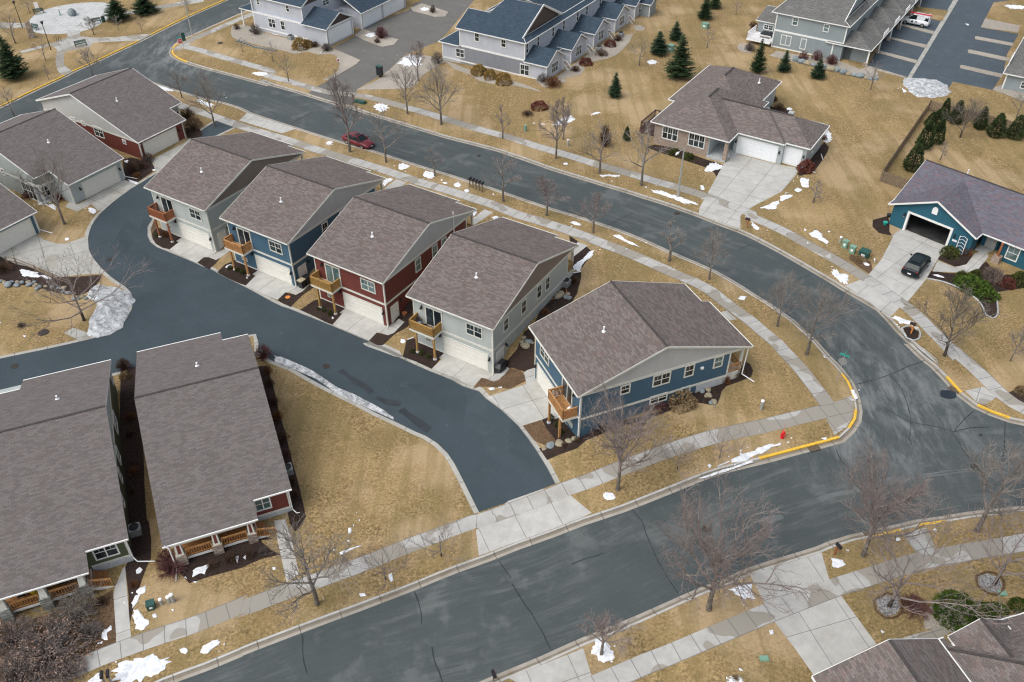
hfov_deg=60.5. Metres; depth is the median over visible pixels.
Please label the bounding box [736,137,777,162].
garage door
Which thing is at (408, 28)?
courtyard
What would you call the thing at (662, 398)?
window
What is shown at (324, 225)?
window
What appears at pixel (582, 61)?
shrub
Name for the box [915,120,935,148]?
arborvitae
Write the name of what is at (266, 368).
shrub
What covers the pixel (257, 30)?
shrub
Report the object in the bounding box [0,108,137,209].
cottage
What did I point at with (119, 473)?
window
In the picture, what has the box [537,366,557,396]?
garage door
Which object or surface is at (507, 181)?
bare tree
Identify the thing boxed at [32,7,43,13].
park bench
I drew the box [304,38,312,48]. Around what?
shrub
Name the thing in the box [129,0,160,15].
spruce tree
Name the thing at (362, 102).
utility box
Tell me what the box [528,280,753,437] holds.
townhouse
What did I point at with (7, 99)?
bare tree
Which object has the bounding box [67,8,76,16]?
boulder
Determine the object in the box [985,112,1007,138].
arborvitae
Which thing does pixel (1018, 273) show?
shrub
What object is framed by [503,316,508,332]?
window
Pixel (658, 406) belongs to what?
shrub
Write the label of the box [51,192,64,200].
shrub
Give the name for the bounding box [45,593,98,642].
shrub
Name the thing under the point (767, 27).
window
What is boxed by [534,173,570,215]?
bare tree
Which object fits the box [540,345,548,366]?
window
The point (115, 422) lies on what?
window
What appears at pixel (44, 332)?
manhole cover
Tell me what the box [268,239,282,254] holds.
window
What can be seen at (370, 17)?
garage door
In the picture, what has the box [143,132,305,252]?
townhouse
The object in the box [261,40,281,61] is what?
bare tree
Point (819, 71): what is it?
spruce tree
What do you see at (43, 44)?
bare tree
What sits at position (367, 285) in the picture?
window
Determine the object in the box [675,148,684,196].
street light
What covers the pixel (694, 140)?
window
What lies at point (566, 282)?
air conditioner
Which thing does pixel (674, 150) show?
shrub
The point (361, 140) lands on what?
parked car
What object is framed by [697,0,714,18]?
spruce tree
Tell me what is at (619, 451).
bare tree
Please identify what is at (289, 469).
air conditioner
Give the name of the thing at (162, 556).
shrub
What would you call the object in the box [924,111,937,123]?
arborvitae
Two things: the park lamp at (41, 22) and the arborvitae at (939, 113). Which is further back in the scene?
the park lamp at (41, 22)
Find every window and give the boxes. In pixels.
[20,181,38,200]
[38,184,51,198]
[91,544,120,560]
[92,125,104,138]
[112,409,118,434]
[115,445,121,464]
[117,466,122,483]
[120,491,125,507]
[188,207,202,221]
[254,497,272,511]
[267,17,276,28]
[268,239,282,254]
[280,20,285,30]
[321,220,327,232]
[322,0,329,6]
[360,277,375,293]
[414,256,421,272]
[425,337,432,342]
[432,243,437,258]
[441,236,446,246]
[455,48,464,57]
[465,322,482,339]
[474,33,479,41]
[501,39,505,47]
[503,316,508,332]
[520,63,529,75]
[521,297,526,315]
[536,282,541,300]
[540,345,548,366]
[545,275,549,291]
[551,60,557,73]
[575,43,581,57]
[598,28,603,41]
[619,14,624,26]
[620,383,630,394]
[649,392,667,404]
[652,371,671,387]
[661,126,678,141]
[680,385,690,395]
[683,364,694,377]
[687,133,705,148]
[712,355,723,368]
[763,24,773,30]
[780,34,791,45]
[792,17,798,25]
[822,24,829,32]
[1004,245,1020,261]
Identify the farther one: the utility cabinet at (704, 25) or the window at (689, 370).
the utility cabinet at (704, 25)
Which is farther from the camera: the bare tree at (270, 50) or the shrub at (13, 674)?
the bare tree at (270, 50)
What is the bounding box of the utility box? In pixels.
[354,99,366,104]
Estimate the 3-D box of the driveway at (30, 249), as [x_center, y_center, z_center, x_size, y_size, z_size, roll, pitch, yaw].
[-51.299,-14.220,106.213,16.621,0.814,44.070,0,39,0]
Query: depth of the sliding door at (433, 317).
84.97 m
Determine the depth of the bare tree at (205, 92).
121.87 m
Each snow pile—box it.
[87,284,135,337]
[274,355,393,419]
[903,78,950,97]
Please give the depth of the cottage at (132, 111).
120.34 m
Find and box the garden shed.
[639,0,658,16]
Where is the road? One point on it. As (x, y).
(476, 624)
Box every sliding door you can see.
[159,195,175,215]
[236,226,252,248]
[324,263,341,285]
[424,306,442,329]
[561,377,572,406]
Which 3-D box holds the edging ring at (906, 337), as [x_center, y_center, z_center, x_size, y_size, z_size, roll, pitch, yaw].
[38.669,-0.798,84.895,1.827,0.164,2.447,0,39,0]
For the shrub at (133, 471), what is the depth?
74.71 m
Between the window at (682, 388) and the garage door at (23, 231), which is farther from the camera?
the garage door at (23, 231)
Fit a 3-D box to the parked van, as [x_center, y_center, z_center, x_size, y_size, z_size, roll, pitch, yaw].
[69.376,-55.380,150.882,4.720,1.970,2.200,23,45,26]
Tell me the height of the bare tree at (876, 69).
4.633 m
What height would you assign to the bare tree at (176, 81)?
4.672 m
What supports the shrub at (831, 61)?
on the gravel bed at (283, 43)
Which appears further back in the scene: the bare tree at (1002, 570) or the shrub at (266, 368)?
the shrub at (266, 368)
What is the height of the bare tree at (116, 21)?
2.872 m
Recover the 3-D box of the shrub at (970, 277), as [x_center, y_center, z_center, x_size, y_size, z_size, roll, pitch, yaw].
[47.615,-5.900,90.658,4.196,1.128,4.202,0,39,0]
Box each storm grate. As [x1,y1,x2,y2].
[808,445,821,451]
[948,385,958,393]
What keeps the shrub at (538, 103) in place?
on the lawn
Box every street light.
[180,0,192,34]
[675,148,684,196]
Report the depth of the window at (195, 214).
100.52 m
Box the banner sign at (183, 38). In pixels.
[180,32,185,50]
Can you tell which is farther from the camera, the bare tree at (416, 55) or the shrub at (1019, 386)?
the bare tree at (416, 55)
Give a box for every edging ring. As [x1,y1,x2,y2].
[873,592,903,618]
[901,325,920,340]
[975,570,1004,594]
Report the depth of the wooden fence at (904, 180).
106.79 m
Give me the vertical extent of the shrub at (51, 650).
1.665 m
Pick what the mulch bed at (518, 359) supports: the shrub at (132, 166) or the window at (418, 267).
the shrub at (132, 166)
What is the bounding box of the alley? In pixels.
[0,121,554,511]
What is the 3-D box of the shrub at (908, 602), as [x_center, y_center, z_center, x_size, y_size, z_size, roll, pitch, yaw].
[28.166,18.427,61.222,2.451,0.964,2.531,15,42,18]
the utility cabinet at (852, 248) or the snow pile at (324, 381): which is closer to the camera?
the snow pile at (324, 381)
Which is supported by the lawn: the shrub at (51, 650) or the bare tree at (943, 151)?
the bare tree at (943, 151)
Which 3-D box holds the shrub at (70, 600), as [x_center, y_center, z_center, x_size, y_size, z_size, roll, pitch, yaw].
[-32.253,18.918,64.279,4.984,1.826,5.565,6,40,7]
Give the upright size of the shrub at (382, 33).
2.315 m
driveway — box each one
[0,141,187,339]
[113,113,988,681]
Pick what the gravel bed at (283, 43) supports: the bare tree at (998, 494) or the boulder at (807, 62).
the boulder at (807, 62)
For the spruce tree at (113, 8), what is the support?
on the lawn
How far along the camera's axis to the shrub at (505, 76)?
132.23 m
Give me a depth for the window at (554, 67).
134.14 m
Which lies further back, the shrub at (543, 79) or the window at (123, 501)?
the shrub at (543, 79)
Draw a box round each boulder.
[3,281,11,287]
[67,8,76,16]
[520,342,529,348]
[546,441,554,448]
[554,292,563,298]
[555,439,563,446]
[705,392,711,397]
[792,56,798,61]
[798,59,805,63]
[803,60,810,65]
[826,65,834,70]
[839,69,846,74]
[856,72,864,77]
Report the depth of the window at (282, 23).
149.46 m
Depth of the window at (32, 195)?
109.56 m
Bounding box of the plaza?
[29,2,109,33]
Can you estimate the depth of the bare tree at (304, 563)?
60.19 m
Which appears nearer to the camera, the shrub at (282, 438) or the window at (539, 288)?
the shrub at (282, 438)
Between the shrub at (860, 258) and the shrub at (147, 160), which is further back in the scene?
the shrub at (147, 160)
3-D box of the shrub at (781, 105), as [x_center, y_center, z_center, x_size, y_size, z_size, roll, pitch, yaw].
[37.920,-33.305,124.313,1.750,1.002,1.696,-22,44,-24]
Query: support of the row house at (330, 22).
on the lawn
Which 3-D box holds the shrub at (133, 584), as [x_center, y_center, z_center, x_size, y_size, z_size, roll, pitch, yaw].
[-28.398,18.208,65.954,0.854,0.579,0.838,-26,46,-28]
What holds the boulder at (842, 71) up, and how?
on the gravel bed at (283, 43)
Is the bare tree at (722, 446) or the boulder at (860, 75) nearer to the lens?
the bare tree at (722, 446)
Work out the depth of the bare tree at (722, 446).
71.31 m
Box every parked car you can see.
[342,131,374,148]
[901,252,930,277]
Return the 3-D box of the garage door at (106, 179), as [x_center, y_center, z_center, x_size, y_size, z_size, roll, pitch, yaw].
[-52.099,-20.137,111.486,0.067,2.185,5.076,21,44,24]
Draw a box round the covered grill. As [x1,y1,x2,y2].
[494,358,508,373]
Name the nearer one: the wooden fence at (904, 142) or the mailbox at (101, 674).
the mailbox at (101, 674)
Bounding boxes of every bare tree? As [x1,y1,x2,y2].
[0,9,20,43]
[0,87,17,115]
[6,241,155,343]
[10,146,72,224]
[30,36,49,60]
[75,47,102,76]
[78,16,97,34]
[110,14,121,29]
[135,17,144,30]
[166,69,190,97]
[183,68,227,126]
[258,510,361,625]
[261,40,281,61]
[277,52,294,80]
[323,70,371,152]
[356,533,411,601]
[364,107,407,162]
[388,65,424,113]
[400,515,469,569]
[401,40,425,80]
[412,60,464,124]
[423,148,443,175]
[480,153,520,201]
[495,104,510,138]
[534,98,573,158]
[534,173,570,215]
[552,96,573,139]
[568,191,612,232]
[572,377,680,491]
[575,607,645,657]
[580,118,620,173]
[619,119,672,185]
[628,38,648,65]
[648,468,826,618]
[652,430,700,482]
[657,215,686,261]
[690,227,730,279]
[699,29,715,47]
[702,420,749,469]
[729,1,742,14]
[754,269,807,326]
[791,281,859,355]
[810,179,823,202]
[824,433,957,557]
[839,478,1023,634]
[865,60,885,89]
[900,282,1001,356]
[939,142,947,159]
[941,97,990,137]
[951,490,1023,618]
[955,429,1023,532]
[1008,325,1023,361]
[1011,91,1023,117]
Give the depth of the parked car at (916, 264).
91.72 m
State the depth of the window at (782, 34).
141.65 m
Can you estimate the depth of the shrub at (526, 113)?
124.17 m
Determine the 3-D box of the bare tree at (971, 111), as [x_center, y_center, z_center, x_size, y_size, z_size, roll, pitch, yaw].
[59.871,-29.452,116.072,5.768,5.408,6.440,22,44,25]
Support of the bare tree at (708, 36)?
on the lawn
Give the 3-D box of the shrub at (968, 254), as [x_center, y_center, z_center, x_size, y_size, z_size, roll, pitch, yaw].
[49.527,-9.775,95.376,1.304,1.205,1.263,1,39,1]
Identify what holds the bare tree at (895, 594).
on the gravel bed at (988, 579)
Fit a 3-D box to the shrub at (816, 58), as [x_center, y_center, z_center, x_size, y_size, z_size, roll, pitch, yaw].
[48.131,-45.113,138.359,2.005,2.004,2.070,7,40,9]
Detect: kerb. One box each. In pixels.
[0,0,1009,536]
[0,11,1023,681]
[907,0,957,77]
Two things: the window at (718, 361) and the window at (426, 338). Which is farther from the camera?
the window at (426, 338)
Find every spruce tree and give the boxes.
[0,35,29,79]
[102,0,132,21]
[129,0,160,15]
[607,72,622,97]
[649,31,668,55]
[662,34,695,77]
[669,21,683,40]
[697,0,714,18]
[709,0,721,7]
[749,39,768,72]
[777,50,791,71]
[809,59,826,78]
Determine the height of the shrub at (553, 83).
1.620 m
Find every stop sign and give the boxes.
[176,37,182,51]
[836,351,849,381]
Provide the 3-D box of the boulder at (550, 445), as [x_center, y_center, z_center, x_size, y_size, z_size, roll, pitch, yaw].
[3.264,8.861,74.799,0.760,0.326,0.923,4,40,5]
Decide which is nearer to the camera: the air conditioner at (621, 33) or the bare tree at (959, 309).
the bare tree at (959, 309)
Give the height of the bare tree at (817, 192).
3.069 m
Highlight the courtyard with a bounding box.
[309,0,473,104]
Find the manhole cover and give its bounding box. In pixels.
[38,329,48,335]
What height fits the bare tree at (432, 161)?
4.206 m
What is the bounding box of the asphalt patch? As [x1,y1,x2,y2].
[940,390,956,398]
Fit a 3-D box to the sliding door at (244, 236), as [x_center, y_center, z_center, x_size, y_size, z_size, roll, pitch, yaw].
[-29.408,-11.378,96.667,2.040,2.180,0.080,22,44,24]
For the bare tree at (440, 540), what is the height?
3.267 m
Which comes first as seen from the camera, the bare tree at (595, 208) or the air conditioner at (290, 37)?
the bare tree at (595, 208)
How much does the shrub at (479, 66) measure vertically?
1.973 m
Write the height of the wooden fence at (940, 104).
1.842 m
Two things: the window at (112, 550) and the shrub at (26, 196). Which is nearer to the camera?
the window at (112, 550)
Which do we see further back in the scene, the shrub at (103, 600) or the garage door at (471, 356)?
the garage door at (471, 356)
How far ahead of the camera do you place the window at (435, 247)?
93.35 m
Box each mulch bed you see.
[0,107,1023,619]
[0,221,871,681]
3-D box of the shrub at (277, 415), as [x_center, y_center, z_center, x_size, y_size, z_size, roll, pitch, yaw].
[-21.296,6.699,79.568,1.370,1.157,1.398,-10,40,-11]
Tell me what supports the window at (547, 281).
in the townhouse at (481, 295)
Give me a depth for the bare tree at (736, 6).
154.41 m
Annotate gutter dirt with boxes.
[1,0,1023,681]
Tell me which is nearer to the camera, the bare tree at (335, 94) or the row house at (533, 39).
the bare tree at (335, 94)
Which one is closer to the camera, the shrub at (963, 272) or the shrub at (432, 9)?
the shrub at (963, 272)
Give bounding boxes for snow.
[0,5,1023,681]
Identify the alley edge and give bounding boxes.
[0,120,559,513]
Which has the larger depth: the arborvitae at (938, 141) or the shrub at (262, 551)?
the arborvitae at (938, 141)
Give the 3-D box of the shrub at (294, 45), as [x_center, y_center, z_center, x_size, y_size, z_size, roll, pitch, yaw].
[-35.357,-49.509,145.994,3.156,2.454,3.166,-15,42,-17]
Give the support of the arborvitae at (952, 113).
on the lawn
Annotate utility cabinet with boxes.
[145,598,155,610]
[667,43,674,52]
[701,22,709,28]
[841,238,849,248]
[848,244,856,254]
[857,247,871,259]
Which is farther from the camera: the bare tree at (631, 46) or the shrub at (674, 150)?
the bare tree at (631, 46)
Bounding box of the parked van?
[900,12,931,27]
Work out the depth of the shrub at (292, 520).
70.18 m
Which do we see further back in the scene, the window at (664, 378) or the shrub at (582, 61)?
the shrub at (582, 61)
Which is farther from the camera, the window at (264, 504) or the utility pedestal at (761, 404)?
the utility pedestal at (761, 404)
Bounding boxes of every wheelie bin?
[296,277,306,288]
[302,273,310,284]
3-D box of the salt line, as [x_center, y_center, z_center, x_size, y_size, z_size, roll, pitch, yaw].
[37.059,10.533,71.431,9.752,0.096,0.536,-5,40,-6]
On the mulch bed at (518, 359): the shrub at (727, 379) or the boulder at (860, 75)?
the shrub at (727, 379)
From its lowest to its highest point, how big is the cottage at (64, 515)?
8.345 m
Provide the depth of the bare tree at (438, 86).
119.03 m
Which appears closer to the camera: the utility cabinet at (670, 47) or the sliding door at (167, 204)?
the sliding door at (167, 204)
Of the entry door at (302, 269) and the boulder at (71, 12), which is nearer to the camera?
the entry door at (302, 269)
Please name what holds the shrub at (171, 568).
on the lawn
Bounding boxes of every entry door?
[217,229,226,248]
[297,262,307,277]
[390,301,399,322]
[496,346,503,362]
[984,237,997,249]
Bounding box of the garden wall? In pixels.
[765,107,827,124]
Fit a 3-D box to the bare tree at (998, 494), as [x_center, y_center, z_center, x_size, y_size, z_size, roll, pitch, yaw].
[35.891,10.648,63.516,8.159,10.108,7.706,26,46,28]
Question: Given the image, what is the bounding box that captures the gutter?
[1,0,1023,681]
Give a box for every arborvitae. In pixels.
[622,126,630,140]
[902,143,924,171]
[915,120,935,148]
[915,137,924,152]
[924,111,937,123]
[925,108,943,131]
[930,118,946,144]
[938,97,950,119]
[947,100,964,123]
[972,106,988,129]
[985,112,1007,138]
[1006,114,1023,140]
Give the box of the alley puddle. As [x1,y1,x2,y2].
[339,369,431,431]
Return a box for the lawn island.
[907,6,947,20]
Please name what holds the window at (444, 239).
in the townhouse at (372, 254)
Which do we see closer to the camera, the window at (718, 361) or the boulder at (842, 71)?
the window at (718, 361)
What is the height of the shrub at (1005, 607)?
0.986 m
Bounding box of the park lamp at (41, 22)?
[40,21,51,49]
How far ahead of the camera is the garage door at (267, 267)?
97.07 m
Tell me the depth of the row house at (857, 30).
139.48 m
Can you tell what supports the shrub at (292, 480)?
on the mulch bed at (518, 359)
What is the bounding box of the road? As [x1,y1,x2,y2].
[0,0,1023,681]
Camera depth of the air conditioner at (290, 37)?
149.20 m
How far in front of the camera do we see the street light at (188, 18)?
150.32 m
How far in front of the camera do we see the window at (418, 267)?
91.50 m
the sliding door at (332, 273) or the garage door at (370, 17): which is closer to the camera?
the sliding door at (332, 273)
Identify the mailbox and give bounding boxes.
[99,670,105,681]
[105,669,111,681]
[491,669,496,681]
[834,542,842,554]
[910,321,916,333]
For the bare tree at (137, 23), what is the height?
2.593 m
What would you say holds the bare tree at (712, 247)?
on the lawn
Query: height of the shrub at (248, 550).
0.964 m
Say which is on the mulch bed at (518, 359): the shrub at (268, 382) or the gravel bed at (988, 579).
the shrub at (268, 382)
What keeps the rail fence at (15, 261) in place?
on the mulch bed at (518, 359)
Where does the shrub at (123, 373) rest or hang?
on the mulch bed at (518, 359)
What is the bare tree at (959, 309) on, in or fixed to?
on the lawn
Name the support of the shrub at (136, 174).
on the mulch bed at (518, 359)
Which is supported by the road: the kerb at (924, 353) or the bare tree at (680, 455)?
the kerb at (924, 353)
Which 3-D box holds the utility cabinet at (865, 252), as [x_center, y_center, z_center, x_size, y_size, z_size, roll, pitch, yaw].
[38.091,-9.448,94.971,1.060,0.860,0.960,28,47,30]
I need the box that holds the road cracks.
[291,111,1005,681]
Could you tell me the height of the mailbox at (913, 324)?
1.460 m
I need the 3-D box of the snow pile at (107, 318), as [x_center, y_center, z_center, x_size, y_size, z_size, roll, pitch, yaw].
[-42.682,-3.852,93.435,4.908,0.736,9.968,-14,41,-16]
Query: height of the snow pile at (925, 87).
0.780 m
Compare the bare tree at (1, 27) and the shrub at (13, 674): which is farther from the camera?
the bare tree at (1, 27)
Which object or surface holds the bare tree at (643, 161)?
on the lawn
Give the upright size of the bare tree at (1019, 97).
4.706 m
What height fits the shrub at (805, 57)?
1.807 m
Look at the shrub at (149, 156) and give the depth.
117.62 m
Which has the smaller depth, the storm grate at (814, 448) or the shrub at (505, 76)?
the storm grate at (814, 448)
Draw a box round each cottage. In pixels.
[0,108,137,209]
[0,183,52,252]
[0,359,154,623]
[36,67,185,161]
[134,332,299,580]
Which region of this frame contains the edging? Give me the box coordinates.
[927,278,998,318]
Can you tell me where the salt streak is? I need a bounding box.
[757,475,907,524]
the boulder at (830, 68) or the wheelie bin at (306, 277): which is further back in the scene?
the boulder at (830, 68)
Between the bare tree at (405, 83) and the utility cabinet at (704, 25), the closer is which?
the bare tree at (405, 83)
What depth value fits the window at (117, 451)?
73.79 m
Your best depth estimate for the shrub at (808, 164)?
109.44 m
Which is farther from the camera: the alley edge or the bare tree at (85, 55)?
the bare tree at (85, 55)
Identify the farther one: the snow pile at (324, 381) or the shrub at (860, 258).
the shrub at (860, 258)
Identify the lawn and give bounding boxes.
[0,0,1023,681]
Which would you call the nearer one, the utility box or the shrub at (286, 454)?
the shrub at (286, 454)
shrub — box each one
[0,260,13,273]
[0,613,43,663]
[0,646,46,681]
[1,614,99,681]
[18,573,107,627]
[21,190,29,198]
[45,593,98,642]
[45,652,88,681]
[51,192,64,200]
[74,620,104,644]
[95,594,109,606]
[114,358,131,371]
[119,371,131,380]
[124,429,134,436]
[125,161,139,172]
[125,411,135,419]
[128,465,140,475]
[128,580,138,588]
[132,172,141,178]
[135,158,148,168]
[140,157,153,162]
[142,152,154,161]
[152,554,187,581]
[153,547,174,566]
[160,229,168,236]
[180,107,195,119]
[184,116,203,131]
[206,559,217,570]
[223,551,238,565]
[244,548,255,559]
[248,23,261,35]
[254,343,272,361]
[258,546,267,555]
[263,365,272,374]
[264,377,274,386]
[268,396,278,405]
[272,410,282,421]
[277,430,290,442]
[282,447,291,457]
[289,476,296,484]
[289,517,296,524]
[290,488,299,497]
[291,36,307,50]
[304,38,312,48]
[311,41,318,46]
[322,43,332,50]
[373,25,387,37]
[430,4,435,12]
[431,51,443,64]
[470,63,486,76]
[484,68,496,80]
[495,72,512,86]
[522,110,533,115]
[530,100,548,111]
[536,72,548,82]
[541,308,549,314]
[542,76,563,87]
[570,65,579,71]
[571,277,579,284]
[578,57,593,66]
[594,49,607,56]
[598,122,611,146]
[604,39,615,46]
[614,34,621,41]
[645,400,666,413]
[668,148,679,155]
[668,390,698,413]
[684,152,693,160]
[724,376,731,384]
[731,674,739,681]
[744,43,754,50]
[774,102,783,109]
[796,158,815,174]
[798,51,808,59]
[811,49,822,60]
[824,54,837,64]
[852,255,866,262]
[899,592,933,621]
[930,587,981,630]
[939,245,960,259]
[950,273,992,296]
[956,270,968,278]
[961,248,972,256]
[961,600,996,621]
[969,268,982,277]
[973,286,1002,302]
[979,265,1004,283]
[984,600,1009,617]
[997,276,1016,289]
[1006,596,1023,613]
[1010,270,1023,287]
[1013,384,1023,395]
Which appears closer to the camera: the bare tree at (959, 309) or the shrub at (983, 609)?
the shrub at (983, 609)
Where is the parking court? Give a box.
[868,0,1017,89]
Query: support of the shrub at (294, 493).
on the mulch bed at (518, 359)
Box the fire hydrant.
[780,427,785,438]
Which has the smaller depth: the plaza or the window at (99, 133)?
the window at (99, 133)
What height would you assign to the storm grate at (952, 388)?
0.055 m
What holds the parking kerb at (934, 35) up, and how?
on the parking court
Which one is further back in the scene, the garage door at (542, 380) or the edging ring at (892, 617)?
the garage door at (542, 380)
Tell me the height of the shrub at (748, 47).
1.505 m
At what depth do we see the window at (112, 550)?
66.32 m
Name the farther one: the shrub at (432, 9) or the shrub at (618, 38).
the shrub at (432, 9)
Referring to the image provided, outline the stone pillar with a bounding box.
[25,21,35,37]
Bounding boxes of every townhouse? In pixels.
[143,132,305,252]
[219,156,385,288]
[306,184,476,328]
[405,217,578,375]
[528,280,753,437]
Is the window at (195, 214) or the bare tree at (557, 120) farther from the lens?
the bare tree at (557, 120)
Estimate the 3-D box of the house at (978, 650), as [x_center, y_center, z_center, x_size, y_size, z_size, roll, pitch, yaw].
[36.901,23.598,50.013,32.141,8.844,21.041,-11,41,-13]
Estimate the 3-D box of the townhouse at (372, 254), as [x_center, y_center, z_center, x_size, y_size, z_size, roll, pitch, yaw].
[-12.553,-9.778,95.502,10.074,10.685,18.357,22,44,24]
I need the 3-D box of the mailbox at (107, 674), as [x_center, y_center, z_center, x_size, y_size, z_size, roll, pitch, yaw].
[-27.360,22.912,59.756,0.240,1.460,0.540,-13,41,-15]
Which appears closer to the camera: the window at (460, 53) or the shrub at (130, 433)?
the shrub at (130, 433)
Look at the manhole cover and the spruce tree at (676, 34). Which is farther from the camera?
the spruce tree at (676, 34)
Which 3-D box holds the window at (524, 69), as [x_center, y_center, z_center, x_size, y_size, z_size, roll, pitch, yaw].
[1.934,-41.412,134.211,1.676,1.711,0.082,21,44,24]
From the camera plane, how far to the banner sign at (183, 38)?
144.86 m
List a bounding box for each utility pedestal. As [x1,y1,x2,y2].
[158,597,163,605]
[165,595,170,603]
[168,593,175,602]
[759,399,764,409]
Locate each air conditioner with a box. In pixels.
[128,522,141,537]
[285,462,293,475]
[287,34,293,40]
[562,277,570,287]
[595,45,602,51]
[617,31,623,36]
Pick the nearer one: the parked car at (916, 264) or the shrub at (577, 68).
the parked car at (916, 264)
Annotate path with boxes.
[0,0,995,638]
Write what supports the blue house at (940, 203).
on the lawn
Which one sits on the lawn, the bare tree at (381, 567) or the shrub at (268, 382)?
the bare tree at (381, 567)
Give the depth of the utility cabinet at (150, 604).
64.23 m
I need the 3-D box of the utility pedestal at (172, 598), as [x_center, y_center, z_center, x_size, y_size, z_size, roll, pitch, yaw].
[-24.968,18.884,64.555,0.324,1.000,0.324,0,39,0]
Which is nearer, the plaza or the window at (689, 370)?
the window at (689, 370)
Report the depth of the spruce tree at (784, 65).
134.31 m
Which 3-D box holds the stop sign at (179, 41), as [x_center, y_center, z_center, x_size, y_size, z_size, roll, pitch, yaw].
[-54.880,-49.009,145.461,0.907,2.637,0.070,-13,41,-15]
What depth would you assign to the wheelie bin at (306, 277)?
96.19 m
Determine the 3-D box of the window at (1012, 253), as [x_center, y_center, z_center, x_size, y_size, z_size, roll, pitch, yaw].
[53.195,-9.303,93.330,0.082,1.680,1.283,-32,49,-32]
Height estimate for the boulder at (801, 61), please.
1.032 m
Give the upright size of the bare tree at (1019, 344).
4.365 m
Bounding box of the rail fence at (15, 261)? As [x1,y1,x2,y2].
[4,256,72,286]
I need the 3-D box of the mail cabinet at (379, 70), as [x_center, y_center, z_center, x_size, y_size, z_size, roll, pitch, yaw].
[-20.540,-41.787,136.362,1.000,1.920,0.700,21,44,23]
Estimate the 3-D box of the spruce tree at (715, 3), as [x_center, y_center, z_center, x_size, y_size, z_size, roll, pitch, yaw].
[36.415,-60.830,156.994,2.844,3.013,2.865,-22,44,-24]
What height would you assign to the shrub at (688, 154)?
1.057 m
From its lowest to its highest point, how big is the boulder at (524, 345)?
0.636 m
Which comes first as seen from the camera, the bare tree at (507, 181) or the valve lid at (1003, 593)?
the valve lid at (1003, 593)
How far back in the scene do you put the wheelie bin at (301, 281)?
95.81 m
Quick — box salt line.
[911,464,1022,478]
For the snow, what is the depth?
71.49 m
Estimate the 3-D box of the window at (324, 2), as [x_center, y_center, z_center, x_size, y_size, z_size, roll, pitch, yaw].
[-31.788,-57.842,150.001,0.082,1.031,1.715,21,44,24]
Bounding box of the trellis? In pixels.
[956,236,967,254]
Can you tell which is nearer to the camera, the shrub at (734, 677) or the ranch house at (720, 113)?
the shrub at (734, 677)
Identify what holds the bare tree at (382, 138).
on the lawn
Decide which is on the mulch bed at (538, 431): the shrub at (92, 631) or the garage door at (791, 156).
the shrub at (92, 631)
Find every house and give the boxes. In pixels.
[239,0,405,45]
[438,0,640,80]
[639,65,829,167]
[746,0,921,66]
[811,612,1023,681]
[888,159,1023,269]
[1002,37,1023,92]
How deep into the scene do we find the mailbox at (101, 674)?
59.36 m
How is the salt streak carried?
on the road
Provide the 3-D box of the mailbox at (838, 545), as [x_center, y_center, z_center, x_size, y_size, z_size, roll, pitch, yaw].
[24.062,15.480,64.946,0.240,1.460,0.540,-13,41,-15]
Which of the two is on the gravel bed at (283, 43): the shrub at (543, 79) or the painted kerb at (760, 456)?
the shrub at (543, 79)
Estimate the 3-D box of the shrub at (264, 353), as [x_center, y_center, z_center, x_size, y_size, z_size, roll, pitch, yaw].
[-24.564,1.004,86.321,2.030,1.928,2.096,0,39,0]
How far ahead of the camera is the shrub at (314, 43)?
146.77 m
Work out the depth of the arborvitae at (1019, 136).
116.19 m
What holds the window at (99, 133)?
in the cottage at (132, 111)
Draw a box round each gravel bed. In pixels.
[231,3,1023,632]
[876,573,1001,615]
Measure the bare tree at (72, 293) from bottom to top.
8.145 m
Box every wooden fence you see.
[880,101,930,177]
[880,170,908,188]
[928,100,1022,130]
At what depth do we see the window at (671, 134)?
114.30 m
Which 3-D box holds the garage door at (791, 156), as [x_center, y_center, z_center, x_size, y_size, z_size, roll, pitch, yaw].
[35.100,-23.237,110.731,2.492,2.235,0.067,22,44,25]
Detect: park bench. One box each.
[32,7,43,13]
[73,39,86,46]
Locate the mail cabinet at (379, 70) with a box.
[376,64,382,76]
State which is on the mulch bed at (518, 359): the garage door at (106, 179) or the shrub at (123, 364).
the shrub at (123, 364)
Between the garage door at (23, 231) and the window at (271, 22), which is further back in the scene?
the window at (271, 22)
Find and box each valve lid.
[759,655,768,661]
[997,591,1007,595]
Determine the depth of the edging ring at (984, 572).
63.03 m
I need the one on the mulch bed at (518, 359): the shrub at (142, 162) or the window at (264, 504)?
the shrub at (142, 162)
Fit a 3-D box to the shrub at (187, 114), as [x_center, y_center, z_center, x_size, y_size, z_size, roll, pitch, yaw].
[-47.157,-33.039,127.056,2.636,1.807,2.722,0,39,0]
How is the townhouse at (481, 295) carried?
on the lawn
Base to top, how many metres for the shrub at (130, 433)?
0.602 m
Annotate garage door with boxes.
[0,220,34,252]
[82,167,119,197]
[143,128,177,154]
[179,224,211,249]
[256,256,290,283]
[328,21,350,43]
[344,294,382,323]
[363,6,381,26]
[383,0,403,16]
[445,338,486,370]
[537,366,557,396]
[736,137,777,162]
[782,147,801,165]

